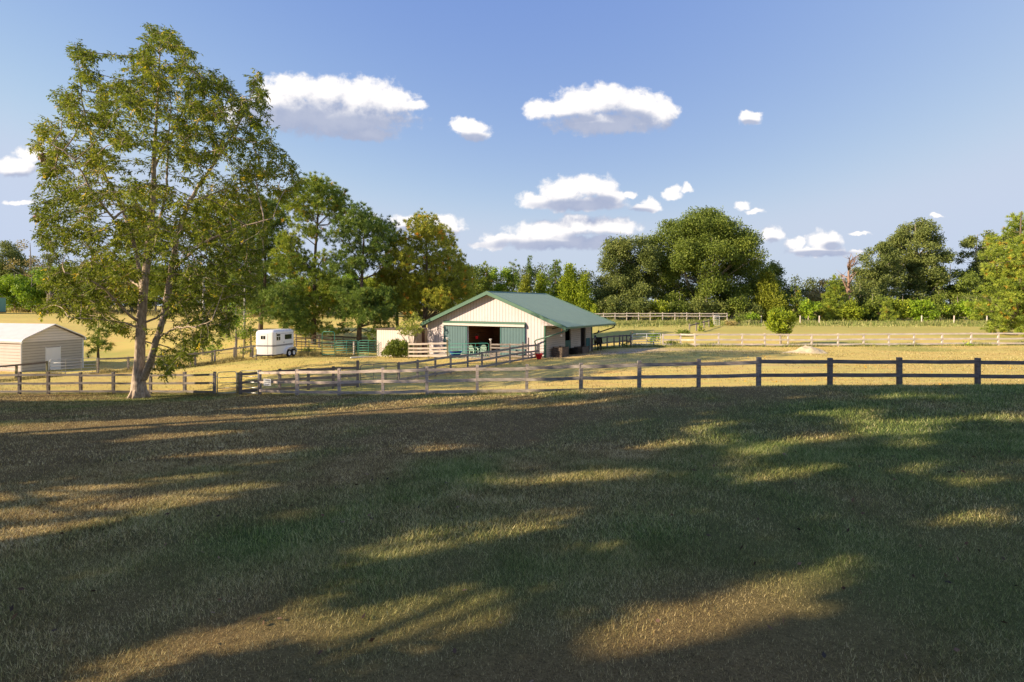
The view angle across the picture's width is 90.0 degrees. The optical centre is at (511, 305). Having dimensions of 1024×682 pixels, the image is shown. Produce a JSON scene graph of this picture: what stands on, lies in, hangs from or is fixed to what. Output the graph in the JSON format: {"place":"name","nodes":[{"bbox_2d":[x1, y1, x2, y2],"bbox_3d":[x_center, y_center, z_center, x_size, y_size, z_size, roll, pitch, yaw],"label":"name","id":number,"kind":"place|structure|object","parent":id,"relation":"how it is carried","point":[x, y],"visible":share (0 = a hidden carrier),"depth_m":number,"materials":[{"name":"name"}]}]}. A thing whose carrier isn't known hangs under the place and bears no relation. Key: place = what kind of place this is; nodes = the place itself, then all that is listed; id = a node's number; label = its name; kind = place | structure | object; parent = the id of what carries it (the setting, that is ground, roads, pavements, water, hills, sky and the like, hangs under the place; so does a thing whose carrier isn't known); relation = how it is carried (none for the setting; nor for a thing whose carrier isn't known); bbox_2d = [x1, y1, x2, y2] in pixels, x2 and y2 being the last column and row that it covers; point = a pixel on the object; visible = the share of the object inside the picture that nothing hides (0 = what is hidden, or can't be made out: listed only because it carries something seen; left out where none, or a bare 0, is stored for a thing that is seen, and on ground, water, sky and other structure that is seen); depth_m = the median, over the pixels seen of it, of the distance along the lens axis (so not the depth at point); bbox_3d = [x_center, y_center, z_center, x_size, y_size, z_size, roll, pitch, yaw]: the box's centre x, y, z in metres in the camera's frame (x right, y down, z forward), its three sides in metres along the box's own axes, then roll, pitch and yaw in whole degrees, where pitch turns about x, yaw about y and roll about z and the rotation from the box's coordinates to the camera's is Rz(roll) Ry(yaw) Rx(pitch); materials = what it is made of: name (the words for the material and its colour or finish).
{"place":"outdoors","nodes":[
{"label":"outdoors","id":0,"kind":"place"},
{"bbox_2d":[0,306,1023,681],"bbox_3d":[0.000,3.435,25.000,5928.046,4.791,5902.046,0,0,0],"label":"ground","id":1,"kind":"structure","parent":0,"point":[786,632],"depth_m":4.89,"materials":[{"name":"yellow plant"}]},
{"bbox_2d":[0,297,5,312],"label":"storage container","id":2,"kind":"object","parent":1,"relation":"on","point":[2,304],"visible":1,"depth_m":97.75,"materials":[{"name":"metal"}]},
{"bbox_2d":[0,240,36,283],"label":"broadleaf tree","id":3,"kind":"object","parent":1,"relation":"on","point":[10,249],"visible":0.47,"depth_m":113.14,"materials":[{"name":"green plant"}]},
{"bbox_2d":[0,271,38,311],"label":"broadleaf tree","id":4,"kind":"object","parent":1,"relation":"on","point":[7,282],"visible":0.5,"depth_m":103.61,"materials":[{"name":"green plant"}]},
{"bbox_2d":[0,361,47,379],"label":"wire fence","id":5,"kind":"object","parent":1,"relation":"on","point":[17,365],"visible":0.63,"depth_m":37.42,"materials":[{"name":"brown wood"}]},
{"bbox_2d":[49,358,96,373],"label":"farm gate","id":6,"kind":"structure","parent":5,"relation":"attached to","point":[81,361],"depth_m":38.88,"materials":[{"name":"metal"}]},
{"bbox_2d":[3,239,51,278],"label":"broadleaf tree","id":7,"kind":"object","parent":1,"relation":"on","point":[30,260],"visible":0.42,"depth_m":111.72,"materials":[{"name":"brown plant"}]},
{"bbox_2d":[7,274,56,312],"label":"broadleaf tree","id":8,"kind":"object","parent":1,"relation":"on","point":[27,291],"visible":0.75,"depth_m":102.19,"materials":[{"name":"green plant"}]},
{"bbox_2d":[25,266,56,306],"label":"broadleaf tree","id":9,"kind":"object","parent":1,"relation":"on","point":[39,272],"visible":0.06,"depth_m":106.69,"materials":[{"name":"green plant"}]},
{"bbox_2d":[0,323,85,371],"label":"metal garage","id":10,"kind":"structure","parent":1,"relation":"on","point":[21,343],"depth_m":44.74,"materials":[{"name":"beige"}]},
{"bbox_2d":[45,346,60,369],"bbox_3d":[-40.545,4.729,45.245,0.048,2.110,1.179,0,0,16],"label":"door","id":11,"kind":"structure","parent":10,"relation":"in","point":[54,352],"depth_m":45.25,"materials":[{"name":"white paint"}]},
{"bbox_2d":[38,249,60,299],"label":"broadleaf tree","id":12,"kind":"object","parent":1,"relation":"on","point":[50,264],"visible":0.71,"depth_m":98.91,"materials":[{"name":"green plant"}]},
{"bbox_2d":[44,260,87,309],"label":"broadleaf tree","id":13,"kind":"object","parent":1,"relation":"on","point":[52,291],"visible":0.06,"depth_m":104.61,"materials":[{"name":"green plant"}]},
{"bbox_2d":[84,315,117,361],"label":"broadleaf tree","id":14,"kind":"object","parent":1,"relation":"on","point":[99,342],"visible":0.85,"depth_m":49.86,"materials":[{"name":"green plant"}]},
{"bbox_2d":[79,274,127,311],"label":"broadleaf tree","id":15,"kind":"object","parent":1,"relation":"on","point":[86,289],"visible":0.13,"depth_m":103.57,"materials":[{"name":"green plant"}]},
{"bbox_2d":[0,372,215,393],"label":"board fence","id":16,"kind":"object","parent":1,"relation":"on","point":[81,375],"visible":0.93,"depth_m":28.83,"materials":[{"name":"brown wood"}]},
{"bbox_2d":[105,262,152,312],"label":"broadleaf tree","id":17,"kind":"object","parent":1,"relation":"on","point":[131,307],"visible":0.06,"depth_m":108.26,"materials":[{"name":"green plant"}]},
{"bbox_2d":[128,265,165,311],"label":"broadleaf tree","id":18,"kind":"object","parent":1,"relation":"on","point":[150,303],"visible":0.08,"depth_m":105.83,"materials":[{"name":"green plant"}]},
{"bbox_2d":[112,176,182,332],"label":"pine tree","id":19,"kind":"object","parent":1,"relation":"on","point":[154,291],"visible":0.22,"depth_m":65.32,"materials":[{"name":"green plant"}]},
{"bbox_2d":[25,22,308,398],"bbox_3d":[-19.368,-5.630,27.992,18.366,21.452,10.026,0,0,23],"label":"pecan tree","id":20,"kind":"object","parent":1,"relation":"on","point":[130,98],"visible":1,"depth_m":25.82,"materials":[{"name":"green plant"}]},
{"bbox_2d":[97,345,273,373],"bbox_3d":[-27.179,4.708,45.234,14.909,2.049,1.358,0,0,-43],"label":"wire fence","id":21,"kind":"object","parent":1,"relation":"on","point":[194,353],"visible":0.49,"depth_m":44.75,"materials":[{"name":"brown wood"}]},
{"bbox_2d":[202,341,223,360],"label":"sapling","id":22,"kind":"object","parent":1,"relation":"on","point":[213,348],"visible":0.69,"depth_m":46.49,"materials":[{"name":"green plant"}]},
{"bbox_2d":[186,196,255,337],"bbox_3d":[-34.882,-4.447,62.322,7.691,17.314,8.598,0,0,0],"label":"pine tree","id":23,"kind":"object","parent":1,"relation":"on","point":[212,247],"visible":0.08,"depth_m":60.59,"materials":[{"name":"green plant"}]},
{"bbox_2d":[216,371,236,393],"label":"pipe gate","id":24,"kind":"structure","parent":1,"relation":"on","point":[227,382],"depth_m":27.68,"materials":[{"name":"metal"}]},
{"bbox_2d":[237,372,238,392],"bbox_3d":[-14.792,4.307,27.700,0.164,1.320,0.164,0,0,0],"label":"gate post","id":25,"kind":"object","parent":1,"relation":"on","point":[237,382],"visible":0.4,"depth_m":27.62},
{"bbox_2d":[240,370,258,393],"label":"pipe gate","id":26,"kind":"structure","parent":25,"relation":"attached to","point":[252,382],"depth_m":26.38,"materials":[{"name":"metal"}]},
{"bbox_2d":[220,300,256,355],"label":"sapling","id":27,"kind":"object","parent":1,"relation":"on","point":[238,322],"visible":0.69,"depth_m":48.92,"materials":[{"name":"green plant"}]},
{"bbox_2d":[241,319,256,356],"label":"sapling","id":28,"kind":"object","parent":1,"relation":"on","point":[253,333],"visible":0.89,"depth_m":49.38,"materials":[{"name":"green plant"}]},
{"bbox_2d":[215,190,300,329],"bbox_3d":[-29.634,-4.514,59.914,9.282,17.569,8.522,0,0,0],"label":"pine tree","id":29,"kind":"object","parent":1,"relation":"on","point":[275,225],"visible":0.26,"depth_m":58.90,"materials":[{"name":"green plant"}]},
{"bbox_2d":[253,329,296,359],"bbox_3d":[-21.619,3.466,45.989,2.260,2.520,4.572,0,0,9],"label":"horse trailer","id":30,"kind":"object","parent":1,"relation":"on","point":[272,342],"visible":1,"depth_m":45.30,"materials":[{"name":"white paint"}]},
{"bbox_2d":[255,279,315,338],"bbox_3d":[-23.467,1.082,54.416,6.010,7.835,6.599,0,0,0],"label":"broadleaf tree","id":31,"kind":"object","parent":1,"relation":"on","point":[290,314],"visible":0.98,"depth_m":52.97,"materials":[{"name":"green plant"}]},
{"bbox_2d":[239,360,358,393],"bbox_3d":[-11.372,4.005,27.572,6.025,1.854,0.329,0,0,-17],"label":"board fence","id":32,"kind":"object","parent":1,"relation":"on","point":[307,378],"visible":0.69,"depth_m":27.54,"materials":[{"name":"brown wood"}]},
{"bbox_2d":[266,171,352,343],"bbox_3d":[-22.705,-5.186,58.148,9.440,19.731,8.763,0,0,0],"label":"pine tree","id":33,"kind":"object","parent":1,"relation":"on","point":[292,263],"visible":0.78,"depth_m":56.48,"materials":[{"name":"green plant"}]},
{"bbox_2d":[295,334,373,349],"bbox_3d":[-19.365,4.159,55.999,8.615,2.027,0.165,0,0,0],"label":"board fence","id":34,"kind":"object","parent":1,"relation":"on","point":[319,339],"visible":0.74,"depth_m":55.92,"materials":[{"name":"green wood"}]},
{"bbox_2d":[319,200,401,349],"bbox_3d":[-16.086,-2.964,56.088,8.648,16.253,10.647,0,0,0],"label":"broadleaf tree","id":35,"kind":"object","parent":1,"relation":"on","point":[359,308],"visible":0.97,"depth_m":54.34,"materials":[{"name":"green plant"}]},
{"bbox_2d":[359,274,381,301],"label":"broadleaf tree","id":36,"kind":"object","parent":1,"relation":"on","point":[369,282],"visible":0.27,"depth_m":104.12,"materials":[{"name":"green plant"}]},
{"bbox_2d":[372,246,420,326],"bbox_3d":[-14.367,-1.402,64.150,6.343,12.335,6.249,0,0,0],"label":"pine tree","id":37,"kind":"object","parent":1,"relation":"on","point":[383,276],"visible":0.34,"depth_m":62.79,"materials":[{"name":"green plant"}]},
{"bbox_2d":[380,338,414,357],"bbox_3d":[-10.024,3.794,45.245,3.070,1.890,2.330,0,0,0],"label":"round bush","id":38,"kind":"object","parent":1,"relation":"on","point":[397,348],"visible":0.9,"depth_m":44.58,"materials":[{"name":"green plant"}]},
{"bbox_2d":[374,327,427,356],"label":"shed","id":39,"kind":"structure","parent":1,"relation":"on","point":[384,335],"depth_m":48.73,"materials":[{"name":"beige"}]},
{"bbox_2d":[395,312,424,354],"bbox_3d":[-9.114,2.578,45.840,2.642,4.180,2.536,0,0,0],"label":"crape myrtle","id":40,"kind":"object","parent":1,"relation":"on","point":[409,327],"visible":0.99,"depth_m":45.62,"materials":[{"name":"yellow plant"}]},
{"bbox_2d":[376,207,476,327],"bbox_3d":[-9.508,-3.016,59.770,11.107,16.560,13.651,0,0,0],"label":"broadleaf tree","id":41,"kind":"object","parent":1,"relation":"on","point":[427,292],"visible":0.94,"depth_m":57.07,"materials":[{"name":"green plant"}]},
{"bbox_2d":[408,340,447,358],"bbox_3d":[-6.945,3.794,42.300,3.515,1.890,0.169,0,0,10],"label":"pen fence","id":42,"kind":"object","parent":1,"relation":"on","point":[428,348],"visible":0.91,"depth_m":42.24,"materials":[{"name":"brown wood"}]},
{"bbox_2d":[398,342,538,379],"bbox_3d":[-2.365,3.812,35.284,0.354,2.027,13.138,0,0,43],"label":"board fence","id":43,"kind":"object","parent":1,"relation":"on","point":[434,359],"visible":0.84,"depth_m":34.59,"materials":[{"name":"brown wood"}]},
{"bbox_2d":[359,362,397,384],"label":"farm gate","id":44,"kind":"structure","parent":43,"relation":"attached to","point":[373,376],"depth_m":29.33,"materials":[{"name":"metal"}]},
{"bbox_2d":[449,343,488,358],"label":"farm gate","id":45,"kind":"structure","parent":1,"relation":"on","point":[462,350],"depth_m":41.66,"materials":[{"name":"metal"}]},
{"bbox_2d":[461,264,492,300],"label":"broadleaf tree","id":46,"kind":"object","parent":1,"relation":"on","point":[480,287],"visible":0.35,"depth_m":102.26,"materials":[{"name":"green plant"}]},
{"bbox_2d":[479,261,495,293],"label":"young pine","id":47,"kind":"object","parent":1,"relation":"on","point":[485,278],"visible":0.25,"depth_m":102.67,"materials":[{"name":"green plant"}]},
{"bbox_2d":[8,253,993,317],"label":"woods","id":48,"kind":"object","parent":1,"relation":"on","point":[808,285],"visible":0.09,"depth_m":118.65,"materials":[{"name":"green plant"}]},
{"bbox_2d":[488,266,518,291],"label":"broadleaf tree","id":49,"kind":"object","parent":1,"relation":"on","point":[499,287],"visible":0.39,"depth_m":105.14,"materials":[{"name":"green plant"}]},
{"bbox_2d":[490,337,528,357],"bbox_3d":[-0.206,3.533,40.689,3.366,1.997,0.245,0,0,20],"label":"pen fence","id":50,"kind":"object","parent":1,"relation":"on","point":[491,348],"visible":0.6,"depth_m":40.67,"materials":[{"name":"brown wood"}]},
{"bbox_2d":[0,306,1023,396],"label":"rank grass","id":51,"kind":"structure","parent":1,"relation":"on","point":[633,323],"depth_m":77.66,"materials":[{"name":"plant"}]},
{"bbox_2d":[0,344,1023,394],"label":"paddock grass","id":52,"kind":"structure","parent":1,"relation":"on","point":[710,355],"depth_m":34.65,"materials":[{"name":"plant"}]},
{"bbox_2d":[501,259,522,291],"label":"young pine","id":53,"kind":"object","parent":1,"relation":"on","point":[514,271],"visible":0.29,"depth_m":103.78,"materials":[{"name":"green plant"}]},
{"bbox_2d":[10,371,1021,681],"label":"fallen leaves","id":54,"kind":"object","parent":1,"relation":"on","point":[824,655],"visible":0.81,"depth_m":4.71,"materials":[{"name":"brown plant"}]},
{"bbox_2d":[420,291,616,357],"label":"barn","id":55,"kind":"structure","parent":1,"relation":"on","point":[497,317],"depth_m":44.07,"materials":[{"name":"beige"}]},
{"bbox_2d":[444,325,466,352],"bbox_3d":[-5.019,2.988,45.323,2.620,2.475,0.085,0,0,33],"label":"sliding door","id":56,"kind":"structure","parent":55,"relation":"in","point":[456,333],"depth_m":45.27,"materials":[{"name":"teal"}]},
{"bbox_2d":[500,327,524,355],"bbox_3d":[0.044,2.988,42.084,2.400,2.475,0.085,0,0,33],"label":"sliding door","id":57,"kind":"structure","parent":55,"relation":"in","point":[513,335],"depth_m":42.05,"materials":[{"name":"teal"}]},
{"bbox_2d":[516,274,531,292],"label":"cedar tree","id":58,"kind":"object","parent":1,"relation":"on","point":[525,282],"visible":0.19,"depth_m":98.64,"materials":[{"name":"green plant"}]},
{"bbox_2d":[526,255,534,290],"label":"spindly tree","id":59,"kind":"object","parent":1,"relation":"on","point":[530,269],"visible":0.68,"depth_m":105.88,"materials":[{"name":"plant"}]},
{"bbox_2d":[532,269,553,294],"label":"cedar tree","id":60,"kind":"object","parent":1,"relation":"on","point":[541,284],"visible":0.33,"depth_m":100.44,"materials":[{"name":"green plant"}]},
{"bbox_2d":[545,259,562,295],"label":"young pine","id":61,"kind":"object","parent":1,"relation":"on","point":[556,276],"visible":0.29,"depth_m":104.48,"materials":[{"name":"green plant"}]},
{"bbox_2d":[553,346,568,356],"bbox_3d":[3.940,3.752,41.327,0.850,0.800,1.180,0,0,33],"label":"wooden crate","id":62,"kind":"object","parent":1,"relation":"on","point":[559,351],"visible":0.94,"depth_m":40.97,"materials":[{"name":"wood"}]},
{"bbox_2d":[552,262,582,305],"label":"cedar tree","id":63,"kind":"object","parent":1,"relation":"on","point":[566,287],"visible":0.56,"depth_m":99.80,"materials":[{"name":"green plant"}]},
{"bbox_2d":[572,272,599,311],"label":"cedar tree","id":64,"kind":"object","parent":1,"relation":"on","point":[584,289],"visible":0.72,"depth_m":98.31,"materials":[{"name":"green plant"}]},
{"bbox_2d":[589,273,620,309],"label":"broadleaf tree","id":65,"kind":"object","parent":1,"relation":"on","point":[600,292],"visible":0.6,"depth_m":102.02,"materials":[{"name":"green plant"}]},
{"bbox_2d":[591,335,631,350],"bbox_3d":[9.338,3.750,49.490,5.423,1.626,1.112,0,0,-35],"label":"board fence","id":66,"kind":"object","parent":1,"relation":"on","point":[614,341],"visible":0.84,"depth_m":50.54,"materials":[{"name":"brown wood"}]},
{"bbox_2d":[594,295,630,318],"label":"bush","id":67,"kind":"object","parent":1,"relation":"on","point":[611,304],"visible":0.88,"depth_m":96.58,"materials":[{"name":"green plant"}]},
{"bbox_2d":[596,231,666,318],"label":"broadleaf tree","id":68,"kind":"object","parent":1,"relation":"on","point":[625,278],"visible":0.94,"depth_m":100.29,"materials":[{"name":"green plant"}]},
{"bbox_2d":[622,295,652,319],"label":"bush","id":69,"kind":"object","parent":1,"relation":"on","point":[640,305],"visible":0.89,"depth_m":95.63,"materials":[{"name":"green plant"}]},
{"bbox_2d":[258,357,1023,395],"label":"board fence","id":70,"kind":"object","parent":1,"relation":"on","point":[899,374],"visible":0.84,"depth_m":19.25,"materials":[{"name":"brown wood"}]},
{"bbox_2d":[647,298,670,319],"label":"bush","id":71,"kind":"object","parent":1,"relation":"on","point":[657,306],"visible":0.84,"depth_m":95.40,"materials":[{"name":"green plant"}]},
{"bbox_2d":[594,312,727,319],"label":"rail fence","id":72,"kind":"object","parent":1,"relation":"on","point":[662,313],"visible":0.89,"depth_m":92.91,"materials":[{"name":"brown wood"}]},
{"bbox_2d":[658,290,695,319],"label":"bush","id":73,"kind":"object","parent":1,"relation":"on","point":[676,301],"visible":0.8,"depth_m":98.01,"materials":[{"name":"green plant"}]},
{"bbox_2d":[634,205,775,318],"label":"great oak","id":74,"kind":"object","parent":1,"relation":"on","point":[707,243],"visible":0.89,"depth_m":98.98,"materials":[{"name":"green plant"}]},
{"bbox_2d":[685,295,728,319],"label":"bush","id":75,"kind":"object","parent":1,"relation":"on","point":[698,306],"visible":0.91,"depth_m":96.28,"materials":[{"name":"green plant"}]},
{"bbox_2d":[717,292,750,319],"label":"bush","id":76,"kind":"object","parent":1,"relation":"on","point":[736,301],"visible":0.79,"depth_m":95.82,"materials":[{"name":"green plant"}]},
{"bbox_2d":[732,301,766,320],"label":"bush","id":77,"kind":"object","parent":1,"relation":"on","point":[754,308],"visible":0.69,"depth_m":94.94,"materials":[{"name":"green plant"}]},
{"bbox_2d":[734,259,788,300],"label":"broadleaf tree","id":78,"kind":"object","parent":1,"relation":"on","point":[776,267],"visible":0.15,"depth_m":105.78,"materials":[{"name":"green plant"}]},
{"bbox_2d":[748,268,795,320],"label":"cedar tree","id":79,"kind":"object","parent":1,"relation":"on","point":[767,296],"visible":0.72,"depth_m":96.60,"materials":[{"name":"green plant"}]},
{"bbox_2d":[763,306,797,343],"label":"tree","id":80,"kind":"object","parent":1,"relation":"on","point":[780,324],"visible":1,"depth_m":51.52,"materials":[{"name":"green plant"}]},
{"bbox_2d":[786,284,805,320],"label":"young pine","id":81,"kind":"object","parent":1,"relation":"on","point":[794,303],"visible":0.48,"depth_m":96.72,"materials":[{"name":"green plant"}]},
{"bbox_2d":[782,345,827,353],"bbox_3d":[21.781,3.407,38.500,5.600,0.765,2.800,0,0,0],"label":"sand heap","id":82,"kind":"object","parent":1,"relation":"on","point":[807,349],"visible":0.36,"depth_m":37.98,"materials":[{"name":"sand"}]},
{"bbox_2d":[799,297,822,320],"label":"bush","id":83,"kind":"object","parent":1,"relation":"on","point":[807,308],"visible":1,"depth_m":93.46,"materials":[{"name":"green plant"}]},
{"bbox_2d":[804,278,828,319],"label":"broadleaf tree","id":84,"kind":"object","parent":1,"relation":"on","point":[815,295],"visible":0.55,"depth_m":101.44,"materials":[{"name":"green plant"}]},
{"bbox_2d":[811,274,855,320],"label":"young pine","id":85,"kind":"object","parent":1,"relation":"on","point":[833,301],"visible":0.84,"depth_m":95.25,"materials":[{"name":"green plant"}]},
{"bbox_2d":[662,333,1023,346],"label":"board fence","id":86,"kind":"object","parent":1,"relation":"on","point":[971,338],"visible":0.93,"depth_m":49.92,"materials":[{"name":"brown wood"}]},
{"bbox_2d":[837,253,860,320],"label":"dead snag","id":87,"kind":"object","parent":1,"relation":"on","point":[850,263],"visible":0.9,"depth_m":97.77,"materials":[{"name":"wood"}]},
{"bbox_2d":[836,299,870,321],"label":"bush","id":88,"kind":"object","parent":1,"relation":"on","point":[855,312],"visible":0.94,"depth_m":93.01,"materials":[{"name":"green plant"}]},
{"bbox_2d":[841,285,882,312],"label":"broadleaf tree","id":89,"kind":"object","parent":1,"relation":"on","point":[858,292],"visible":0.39,"depth_m":99.39,"materials":[{"name":"green plant"}]},
{"bbox_2d":[858,294,887,320],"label":"bush","id":90,"kind":"object","parent":1,"relation":"on","point":[872,303],"visible":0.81,"depth_m":95.04,"materials":[{"name":"green plant"}]},
{"bbox_2d":[847,241,910,318],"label":"broadleaf tree","id":91,"kind":"object","parent":1,"relation":"on","point":[877,275],"visible":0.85,"depth_m":102.22,"materials":[{"name":"green plant"}]},
{"bbox_2d":[873,296,898,320],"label":"young pine","id":92,"kind":"object","parent":1,"relation":"on","point":[883,314],"visible":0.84,"depth_m":92.78,"materials":[{"name":"green plant"}]},
{"bbox_2d":[887,296,913,320],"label":"bush","id":93,"kind":"object","parent":1,"relation":"on","point":[900,307],"visible":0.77,"depth_m":95.20,"materials":[{"name":"green plant"}]},
{"bbox_2d":[880,217,956,318],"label":"broadleaf tree","id":94,"kind":"object","parent":1,"relation":"on","point":[917,265],"visible":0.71,"depth_m":104.56,"materials":[{"name":"green plant"}]},
{"bbox_2d":[904,298,942,321],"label":"bush","id":95,"kind":"object","parent":1,"relation":"on","point":[923,309],"visible":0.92,"depth_m":92.54,"materials":[{"name":"green plant"}]},
{"bbox_2d":[921,290,961,320],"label":"bush","id":96,"kind":"object","parent":1,"relation":"on","point":[938,301],"visible":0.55,"depth_m":95.33,"materials":[{"name":"green plant"}]},
{"bbox_2d":[924,264,983,318],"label":"broadleaf tree","id":97,"kind":"object","parent":1,"relation":"on","point":[966,280],"visible":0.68,"depth_m":102.36,"materials":[{"name":"green plant"}]},
{"bbox_2d":[939,297,980,320],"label":"bush","id":98,"kind":"object","parent":1,"relation":"on","point":[964,311],"visible":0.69,"depth_m":94.25,"materials":[{"name":"green plant"}]},
{"bbox_2d":[958,293,989,320],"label":"bush","id":99,"kind":"object","parent":1,"relation":"on","point":[972,298],"visible":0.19,"depth_m":96.00,"materials":[{"name":"green plant"}]},
{"bbox_2d":[954,229,1007,318],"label":"broadleaf tree","id":100,"kind":"object","parent":1,"relation":"on","point":[968,242],"visible":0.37,"depth_m":107.46,"materials":[{"name":"green plant"}]},
{"bbox_2d":[965,211,1023,335],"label":"broadleaf tree","id":101,"kind":"object","parent":1,"relation":"on","point":[1010,299],"visible":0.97,"depth_m":62.43,"materials":[{"name":"green plant"}]},
{"bbox_2d":[970,229,1023,293],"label":"broadleaf tree","id":102,"kind":"object","parent":1,"relation":"on","point":[1004,239],"visible":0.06,"depth_m":108.95,"materials":[{"name":"green plant"}]},
{"bbox_2d":[0,0,1023,305],"label":"sky","id":103,"kind":"structure","parent":0,"point":[547,131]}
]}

